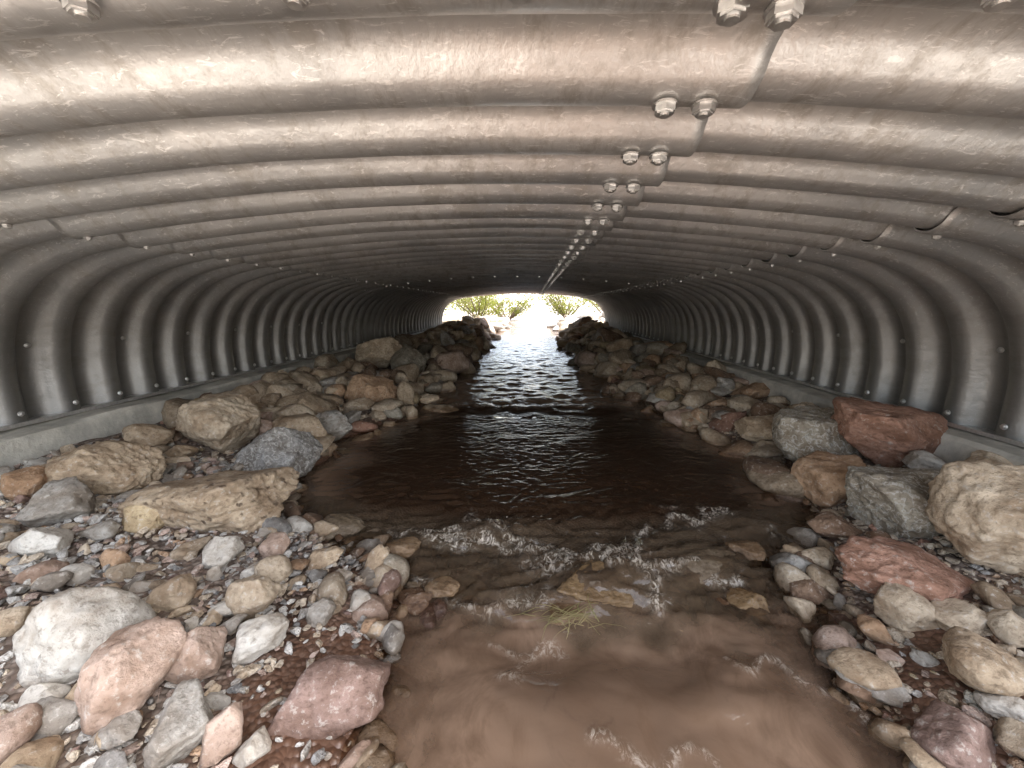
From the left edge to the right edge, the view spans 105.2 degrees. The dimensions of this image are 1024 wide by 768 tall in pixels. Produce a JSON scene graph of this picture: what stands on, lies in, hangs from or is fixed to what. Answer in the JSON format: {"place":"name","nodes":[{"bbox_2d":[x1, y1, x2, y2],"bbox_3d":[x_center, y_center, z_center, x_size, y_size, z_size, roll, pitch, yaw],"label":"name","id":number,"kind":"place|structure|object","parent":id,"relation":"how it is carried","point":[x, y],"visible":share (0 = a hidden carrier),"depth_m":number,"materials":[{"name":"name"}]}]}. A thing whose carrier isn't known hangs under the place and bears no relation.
{"place":"outdoors","nodes":[
{"label":"outdoors","id":0,"kind":"place"},
{"bbox_2d":[0,294,1023,767],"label":"ground","id":1,"kind":"structure","parent":0,"point":[286,752],"depth_m":1.11,"materials":[{"name":"grey stone"}]},
{"bbox_2d":[18,682,71,706],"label":"stone","id":2,"kind":"object","parent":1,"relation":"on","point":[33,693],"visible":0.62,"depth_m":0.85,"materials":[{"name":"grey stone"}]},
{"bbox_2d":[12,586,155,688],"bbox_3d":[-1.053,0.610,0.976,0.241,0.230,0.220,1,11,3],"label":"boulder","id":3,"kind":"object","parent":1,"relation":"on","point":[59,637],"visible":0.7,"depth_m":0.91,"materials":[{"name":"grey stone"}]},
{"bbox_2d":[40,440,166,494],"bbox_3d":[-1.773,0.378,1.719,0.402,0.249,0.319,1,11,3],"label":"boulder","id":4,"kind":"object","parent":1,"relation":"on","point":[111,467],"visible":0.82,"depth_m":1.64,"materials":[{"name":"beige stone"}]},
{"bbox_2d":[93,748,128,767],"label":"stone","id":5,"kind":"object","parent":1,"relation":"on","point":[113,758],"visible":1,"depth_m":0.76,"materials":[{"name":"grey stone"}]},
{"bbox_2d":[87,710,142,750],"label":"stone","id":6,"kind":"object","parent":1,"relation":"on","point":[117,731],"visible":0.98,"depth_m":0.80,"materials":[{"name":"grey stone"}]},
{"bbox_2d":[74,616,187,735],"bbox_3d":[-0.872,0.667,0.887,0.182,0.192,0.192,1,11,3],"label":"boulder","id":7,"kind":"object","parent":1,"relation":"on","point":[124,670],"visible":0.97,"depth_m":0.85,"materials":[{"name":"pink stone"}]},
{"bbox_2d":[122,423,174,445],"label":"boulder","id":8,"kind":"object","parent":1,"relation":"on","point":[148,434],"visible":0.77,"depth_m":2.07,"materials":[{"name":"beige stone"}]},
{"bbox_2d":[145,573,196,611],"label":"boulder","id":9,"kind":"object","parent":1,"relation":"on","point":[172,594],"visible":0.88,"depth_m":1.13,"materials":[{"name":"beige stone"}]},
{"bbox_2d":[142,678,213,767],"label":"boulder","id":10,"kind":"object","parent":1,"relation":"on","point":[186,717],"visible":0.96,"depth_m":0.80,"materials":[{"name":"grey stone"}]},
{"bbox_2d":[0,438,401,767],"bbox_3d":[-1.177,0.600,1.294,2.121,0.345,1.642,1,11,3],"label":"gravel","id":11,"kind":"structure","parent":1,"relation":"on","point":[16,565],"depth_m":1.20,"materials":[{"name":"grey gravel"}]},
{"bbox_2d":[0,465,47,499],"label":"boulder","id":12,"kind":"object","parent":11,"relation":"on","point":[29,481],"visible":0.76,"depth_m":1.51,"materials":[{"name":"brown stone"}]},
{"bbox_2d":[7,527,74,557],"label":"boulder","id":13,"kind":"object","parent":11,"relation":"on","point":[50,542],"visible":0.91,"depth_m":1.25,"materials":[{"name":"white stone"}]},
{"bbox_2d":[15,476,95,527],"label":"boulder","id":14,"kind":"object","parent":11,"relation":"on","point":[56,501],"visible":0.94,"depth_m":1.42,"materials":[{"name":"grey stone"}]},
{"bbox_2d":[121,505,164,532],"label":"boulder","id":15,"kind":"object","parent":11,"relation":"on","point":[136,518],"visible":0.68,"depth_m":1.45,"materials":[{"name":"beige stone"}]},
{"bbox_2d":[163,445,198,456],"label":"boulder","id":16,"kind":"object","parent":11,"relation":"on","point":[179,450],"visible":0.76,"depth_m":2.03,"materials":[{"name":"beige stone"}]},
{"bbox_2d":[164,626,227,683],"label":"boulder","id":17,"kind":"object","parent":11,"relation":"on","point":[200,656],"visible":0.84,"depth_m":0.94,"materials":[{"name":"pink stone"}]},
{"bbox_2d":[224,574,280,622],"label":"boulder","id":18,"kind":"object","parent":11,"relation":"on","point":[251,596],"visible":0.91,"depth_m":1.15,"materials":[{"name":"beige stone"}]},
{"bbox_2d":[254,554,292,582],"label":"stone","id":19,"kind":"object","parent":11,"relation":"on","point":[278,568],"visible":0.62,"depth_m":1.29,"materials":[{"name":"beige stone"}]},
{"bbox_2d":[258,532,290,557],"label":"stone","id":20,"kind":"object","parent":11,"relation":"on","point":[275,543],"visible":0.9,"depth_m":1.42,"materials":[{"name":"pink stone"}]},
{"bbox_2d":[117,467,299,532],"bbox_3d":[-1.226,0.485,1.632,0.568,0.271,0.415,1,11,3],"label":"boulder","id":21,"kind":"object","parent":1,"relation":"on","point":[233,501],"visible":0.92,"depth_m":1.50,"materials":[{"name":"beige stone"}]},
{"bbox_2d":[0,333,419,467],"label":"concrete footing","id":22,"kind":"object","parent":1,"relation":"on","point":[18,445],"visible":0.06,"depth_m":2.13,"materials":[{"name":"grey concrete"}]},
{"bbox_2d":[0,0,1023,447],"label":"corrugated metal culvert","id":23,"kind":"object","parent":22,"relation":"on","point":[824,194],"visible":0.95,"depth_m":1.14,"materials":[{"name":"metal"}]},
{"bbox_2d":[175,391,260,452],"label":"boulder","id":24,"kind":"object","parent":1,"relation":"on","point":[223,422],"visible":0.98,"depth_m":2.16,"materials":[{"name":"beige stone"}]},
{"bbox_2d":[198,701,243,767],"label":"stone","id":25,"kind":"object","parent":1,"relation":"on","point":[222,738],"visible":0.99,"depth_m":0.81,"materials":[{"name":"pink stone"}]},
{"bbox_2d":[202,536,244,568],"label":"boulder","id":26,"kind":"object","parent":1,"relation":"on","point":[221,552],"visible":0.91,"depth_m":1.31,"materials":[{"name":"grey stone"}]},
{"bbox_2d":[232,725,271,767],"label":"stone","id":27,"kind":"object","parent":1,"relation":"on","point":[255,746],"visible":1,"depth_m":0.81,"materials":[{"name":"white stone"}]},
{"bbox_2d":[231,612,288,665],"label":"boulder","id":28,"kind":"object","parent":1,"relation":"on","point":[256,637],"visible":0.99,"depth_m":1.03,"materials":[{"name":"grey stone"}]},
{"bbox_2d":[233,427,323,478],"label":"boulder","id":29,"kind":"object","parent":1,"relation":"on","point":[295,449],"visible":0.84,"depth_m":2.07,"materials":[{"name":"grey stone"}]},
{"bbox_2d":[122,354,457,458],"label":"riprap bank","id":30,"kind":"structure","parent":1,"relation":"on","point":[299,398],"depth_m":3.15,"materials":[{"name":"brown stone"}]},
{"bbox_2d":[110,391,425,461],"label":"gravel","id":31,"kind":"structure","parent":30,"relation":"on","point":[200,448],"depth_m":2.21,"materials":[{"name":"brown gravel"}]},
{"bbox_2d":[305,597,335,627],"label":"stone","id":32,"kind":"object","parent":1,"relation":"on","point":[321,610],"visible":0.95,"depth_m":1.17,"materials":[{"name":"grey stone"}]},
{"bbox_2d":[305,546,343,569],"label":"boulder","id":33,"kind":"object","parent":1,"relation":"on","point":[322,558],"visible":0.94,"depth_m":1.42,"materials":[{"name":"beige stone"}]},
{"bbox_2d":[267,654,390,739],"bbox_3d":[-0.446,0.756,0.977,0.278,0.175,0.255,1,11,3],"label":"boulder","id":34,"kind":"object","parent":1,"relation":"on","point":[335,696],"visible":0.93,"depth_m":0.90,"materials":[{"name":"pink stone"}]},
{"bbox_2d":[315,410,352,442],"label":"boulder","id":35,"kind":"object","parent":1,"relation":"on","point":[337,424],"visible":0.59,"depth_m":2.68,"materials":[{"name":"grey stone"}]},
{"bbox_2d":[336,569,352,581],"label":"stone","id":36,"kind":"object","parent":1,"relation":"on","point":[347,574],"visible":0.59,"depth_m":1.36,"materials":[{"name":"stone"}]},
{"bbox_2d":[324,513,365,540],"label":"boulder","id":37,"kind":"object","parent":1,"relation":"on","point":[347,524],"visible":0.47,"depth_m":1.67,"materials":[{"name":"brown stone"}]},
{"bbox_2d":[336,739,372,767],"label":"stone","id":38,"kind":"object","parent":1,"relation":"on","point":[352,756],"visible":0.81,"depth_m":0.85,"materials":[{"name":"pink stone"}]},
{"bbox_2d":[342,397,374,410],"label":"boulder","id":39,"kind":"object","parent":1,"relation":"on","point":[362,404],"visible":0.9,"depth_m":3.20,"materials":[{"name":"beige stone"}]},
{"bbox_2d":[344,374,396,402],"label":"boulder","id":40,"kind":"object","parent":1,"relation":"on","point":[376,389],"visible":0.71,"depth_m":3.43,"materials":[{"name":"brown stone"}]},
{"bbox_2d":[355,336,401,367],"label":"boulder","id":41,"kind":"object","parent":1,"relation":"on","point":[379,352],"visible":0.81,"depth_m":4.75,"materials":[{"name":"beige stone"}]},
{"bbox_2d":[390,347,426,371],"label":"boulder","id":42,"kind":"object","parent":1,"relation":"on","point":[403,355],"visible":0.67,"depth_m":4.73,"materials":[{"name":"grey stone"}]},
{"bbox_2d":[394,315,500,373],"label":"riprap bank","id":43,"kind":"structure","parent":1,"relation":"on","point":[457,347],"depth_m":6.37,"materials":[{"name":"brown stone"}]},
{"bbox_2d":[444,297,471,315],"bbox_3d":[-3.387,-3.857,16.837,4.202,2.495,4.454,1,11,3],"label":"willow bush","id":44,"kind":"object","parent":1,"relation":"on","point":[452,306],"visible":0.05,"depth_m":16.54,"materials":[{"name":"green plant"}]},
{"bbox_2d":[455,294,508,309],"bbox_3d":[-2.319,-6.246,26.328,5.346,2.861,5.701,1,11,3],"label":"willow bush","id":45,"kind":"object","parent":1,"relation":"on","point":[482,301],"visible":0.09,"depth_m":26.23,"materials":[{"name":"green plant"}]},
{"bbox_2d":[449,295,518,317],"bbox_3d":[-1.716,-3.943,18.566,4.184,2.038,3.641,8,14,37],"label":"willow bush","id":46,"kind":"object","parent":1,"relation":"on","point":[474,308],"visible":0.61,"depth_m":18.43,"materials":[{"name":"green plant"}]},
{"bbox_2d":[475,294,544,320],"bbox_3d":[-0.144,-4.682,22.423,4.057,2.190,3.466,1,11,3],"label":"willow bush","id":47,"kind":"object","parent":1,"relation":"on","point":[515,311],"visible":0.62,"depth_m":22.34,"materials":[{"name":"green plant"}]},
{"bbox_2d":[442,312,604,334],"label":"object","id":48,"kind":"object","parent":1,"relation":"on","point":[499,324],"visible":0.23,"depth_m":14.46,"materials":[{"name":"white"}]},
{"bbox_2d":[540,294,593,316],"bbox_3d":[3.069,-4.636,20.627,4.035,2.468,3.702,-2,11,-9],"label":"willow bush","id":49,"kind":"object","parent":1,"relation":"on","point":[560,309],"visible":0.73,"depth_m":20.12,"materials":[{"name":"green plant"}]},
{"bbox_2d":[579,298,602,312],"bbox_3d":[4.673,-3.925,17.275,4.716,2.542,3.940,-3,12,-15],"label":"willow bush","id":50,"kind":"object","parent":1,"relation":"on","point":[596,305],"visible":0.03,"depth_m":17.48,"materials":[{"name":"green plant"}]},
{"bbox_2d":[282,484,946,767],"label":"stream cobbles","id":51,"kind":"object","parent":1,"relation":"on","point":[861,672],"visible":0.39,"depth_m":1.32,"materials":[{"name":"grey stone"}]},
{"bbox_2d":[397,533,408,537],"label":"boulder","id":52,"kind":"object","parent":51,"relation":"on","point":[402,535],"visible":0.1,"depth_m":1.78,"materials":[{"name":"grey stone"}]},
{"bbox_2d":[385,536,421,558],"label":"boulder","id":53,"kind":"object","parent":51,"relation":"on","point":[407,547],"visible":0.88,"depth_m":1.52,"materials":[{"name":"brown stone"}]},
{"bbox_2d":[424,576,459,597],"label":"boulder","id":54,"kind":"object","parent":51,"relation":"on","point":[443,587],"visible":0.96,"depth_m":1.35,"materials":[{"name":"brown stone"}]},
{"bbox_2d":[475,550,492,553],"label":"boulder","id":55,"kind":"object","parent":51,"relation":"on","point":[485,551],"visible":0.11,"depth_m":1.61,"materials":[{"name":"brown stone"}]},
{"bbox_2d":[500,562,522,574],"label":"boulder","id":56,"kind":"object","parent":51,"relation":"on","point":[511,569],"visible":0.27,"depth_m":1.49,"materials":[{"name":"brown stone"}]},
{"bbox_2d":[549,603,584,625],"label":"boulder","id":57,"kind":"object","parent":51,"relation":"on","point":[561,606],"visible":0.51,"depth_m":1.26,"materials":[{"name":"brown stone"}]},
{"bbox_2d":[557,559,633,607],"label":"boulder","id":58,"kind":"object","parent":51,"relation":"on","point":[572,586],"visible":0.45,"depth_m":1.30,"materials":[{"name":"brown stone"}]},
{"bbox_2d":[678,548,735,588],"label":"boulder","id":59,"kind":"object","parent":51,"relation":"on","point":[707,569],"visible":0.39,"depth_m":1.43,"materials":[{"name":"stone"}]},
{"bbox_2d":[726,587,769,616],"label":"boulder","id":60,"kind":"object","parent":51,"relation":"on","point":[743,600],"visible":1,"depth_m":1.31,"materials":[{"name":"brown stone"}]},
{"bbox_2d":[735,533,769,541],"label":"boulder","id":61,"kind":"object","parent":51,"relation":"on","point":[765,537],"visible":0.16,"depth_m":1.66,"materials":[{"name":"brown stone"}]},
{"bbox_2d":[789,579,829,605],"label":"boulder","id":62,"kind":"object","parent":51,"relation":"on","point":[814,592],"visible":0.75,"depth_m":1.31,"materials":[{"name":"brown stone"}]},
{"bbox_2d":[555,316,686,377],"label":"riprap bank","id":63,"kind":"structure","parent":1,"relation":"on","point":[606,350],"depth_m":5.62,"materials":[{"name":"brown stone"}]},
{"bbox_2d":[600,354,804,507],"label":"riprap bank","id":64,"kind":"structure","parent":1,"relation":"on","point":[680,391],"depth_m":3.15,"materials":[{"name":"brown stone"}]},
{"bbox_2d":[624,393,867,468],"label":"gravel","id":65,"kind":"structure","parent":64,"relation":"on","point":[783,460],"depth_m":2.75,"materials":[{"name":"brown gravel"}]},
{"bbox_2d":[760,493,778,501],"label":"boulder","id":66,"kind":"object","parent":64,"relation":"on","point":[768,497],"visible":0.25,"depth_m":1.92,"materials":[{"name":"brown stone"}]},
{"bbox_2d":[697,424,708,431],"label":"boulder","id":67,"kind":"object","parent":1,"relation":"on","point":[701,426],"visible":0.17,"depth_m":2.88,"materials":[{"name":"brown stone"}]},
{"bbox_2d":[705,399,728,407],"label":"boulder","id":68,"kind":"object","parent":1,"relation":"on","point":[719,402],"visible":0.3,"depth_m":3.06,"materials":[{"name":"brown stone"}]},
{"bbox_2d":[727,396,762,416],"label":"boulder","id":69,"kind":"object","parent":1,"relation":"on","point":[741,403],"visible":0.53,"depth_m":2.87,"materials":[{"name":"beige stone"}]},
{"bbox_2d":[732,382,769,398],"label":"boulder","id":70,"kind":"object","parent":1,"relation":"on","point":[755,390],"visible":0.64,"depth_m":3.10,"materials":[{"name":"brown stone"}]},
{"bbox_2d":[733,414,773,441],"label":"boulder","id":71,"kind":"object","parent":1,"relation":"on","point":[754,428],"visible":0.52,"depth_m":2.51,"materials":[{"name":"brown stone"}]},
{"bbox_2d":[790,402,813,408],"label":"boulder","id":72,"kind":"object","parent":1,"relation":"on","point":[804,403],"visible":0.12,"depth_m":2.39,"materials":[{"name":"brown stone"}]},
{"bbox_2d":[771,405,864,462],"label":"boulder","id":73,"kind":"object","parent":1,"relation":"on","point":[799,431],"visible":0.52,"depth_m":2.05,"materials":[{"name":"grey stone"}]},
{"bbox_2d":[790,450,866,507],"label":"boulder","id":74,"kind":"object","parent":1,"relation":"on","point":[820,476],"visible":0.65,"depth_m":1.79,"materials":[{"name":"brown stone"}]},
{"bbox_2d":[642,339,1023,465],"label":"concrete footing","id":75,"kind":"object","parent":1,"relation":"on","point":[956,444],"visible":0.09,"depth_m":2.49,"materials":[{"name":"grey concrete"}]},
{"bbox_2d":[834,535,973,601],"bbox_3d":[1.243,0.614,1.259,0.324,0.176,0.261,-5,12,-22],"label":"boulder","id":76,"kind":"object","parent":1,"relation":"on","point":[872,565],"visible":0.8,"depth_m":1.22,"materials":[{"name":"pink stone"}]},
{"bbox_2d":[784,464,1023,767],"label":"gravel","id":77,"kind":"structure","parent":1,"relation":"on","point":[972,708],"depth_m":1.10,"materials":[{"name":"stone"}]},
{"bbox_2d":[806,511,862,538],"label":"boulder","id":78,"kind":"object","parent":77,"relation":"on","point":[828,524],"visible":0.89,"depth_m":1.55,"materials":[{"name":"brown stone"}]},
{"bbox_2d":[831,396,948,467],"bbox_3d":[1.857,0.253,1.928,0.503,0.321,0.390,1,11,3],"label":"boulder","id":79,"kind":"object","parent":77,"relation":"on","point":[883,435],"visible":0.87,"depth_m":1.83,"materials":[{"name":"red stone"}]},
{"bbox_2d":[844,466,944,539],"bbox_3d":[1.546,0.465,1.523,0.395,0.273,0.326,1,11,3],"label":"boulder","id":80,"kind":"object","parent":77,"relation":"on","point":[889,500],"visible":0.68,"depth_m":1.46,"materials":[{"name":"grey stone"}]},
{"bbox_2d":[901,450,945,469],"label":"boulder","id":81,"kind":"object","parent":77,"relation":"on","point":[918,459],"visible":0.62,"depth_m":1.66,"materials":[{"name":"grey stone"}]},
{"bbox_2d":[910,699,995,767],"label":"boulder","id":82,"kind":"object","parent":77,"relation":"on","point":[947,735],"visible":0.93,"depth_m":0.83,"materials":[{"name":"pink stone"}]},
{"bbox_2d":[930,598,988,634],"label":"boulder","id":83,"kind":"object","parent":77,"relation":"on","point":[950,612],"visible":0.75,"depth_m":1.07,"materials":[{"name":"beige stone"}]},
{"bbox_2d":[992,717,1023,759],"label":"boulder","id":84,"kind":"object","parent":77,"relation":"on","point":[1008,733],"visible":1,"depth_m":0.81,"materials":[{"name":"beige stone"}]},
{"bbox_2d":[873,582,939,631],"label":"boulder","id":85,"kind":"object","parent":1,"relation":"on","point":[900,607],"visible":0.88,"depth_m":1.12,"materials":[{"name":"beige stone"}]},
{"bbox_2d":[924,461,1023,574],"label":"boulder","id":86,"kind":"object","parent":1,"relation":"on","point":[974,511],"visible":0.98,"depth_m":1.20,"materials":[{"name":"beige stone"}]},
{"bbox_2d":[942,626,1023,696],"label":"boulder","id":87,"kind":"object","parent":1,"relation":"on","point":[975,661],"visible":0.93,"depth_m":0.90,"materials":[{"name":"beige stone"}]},
{"bbox_2d":[964,450,1012,464],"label":"boulder","id":88,"kind":"object","parent":1,"relation":"on","point":[987,457],"visible":0.24,"depth_m":1.56,"materials":[{"name":"beige stone"}]},
{"bbox_2d":[973,690,1023,722],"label":"boulder","id":89,"kind":"object","parent":1,"relation":"on","point":[996,706],"visible":0.76,"depth_m":0.87,"materials":[{"name":"grey stone"}]},
{"bbox_2d":[986,609,1023,647],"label":"stone","id":90,"kind":"object","parent":1,"relation":"on","point":[1006,626],"visible":0.96,"depth_m":1.01,"materials":[{"name":"beige stone"}]},
{"bbox_2d":[301,321,889,767],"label":"stream water","id":91,"kind":"structure","parent":0,"point":[531,443],"depth_m":1.35,"materials":[{"name":"brown liquid"}]},
{"bbox_2d":[420,394,438,403],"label":"boulder","id":92,"kind":"object","parent":91,"relation":"in","point":[430,398],"visible":1,"depth_m":3.29,"materials":[{"name":"beige stone"}]},
{"bbox_2d":[422,404,458,412],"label":"boulder","id":93,"kind":"object","parent":91,"relation":"in","point":[440,408],"visible":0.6,"depth_m":3.54,"materials":[{"name":"brown stone"}]},
{"bbox_2d":[507,594,622,640],"bbox_3d":[0.159,0.710,1.197,0.335,0.056,0.184,-5,12,-23],"label":"grass clump","id":94,"kind":"object","parent":91,"relation":"on","point":[582,615],"visible":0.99,"depth_m":1.20,"materials":[{"name":"green plant"}]},
{"bbox_2d":[724,540,766,560],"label":"boulder","id":95,"kind":"object","parent":91,"relation":"in","point":[748,550],"visible":0.96,"depth_m":1.52,"materials":[{"name":"brown stone"}]}
]}

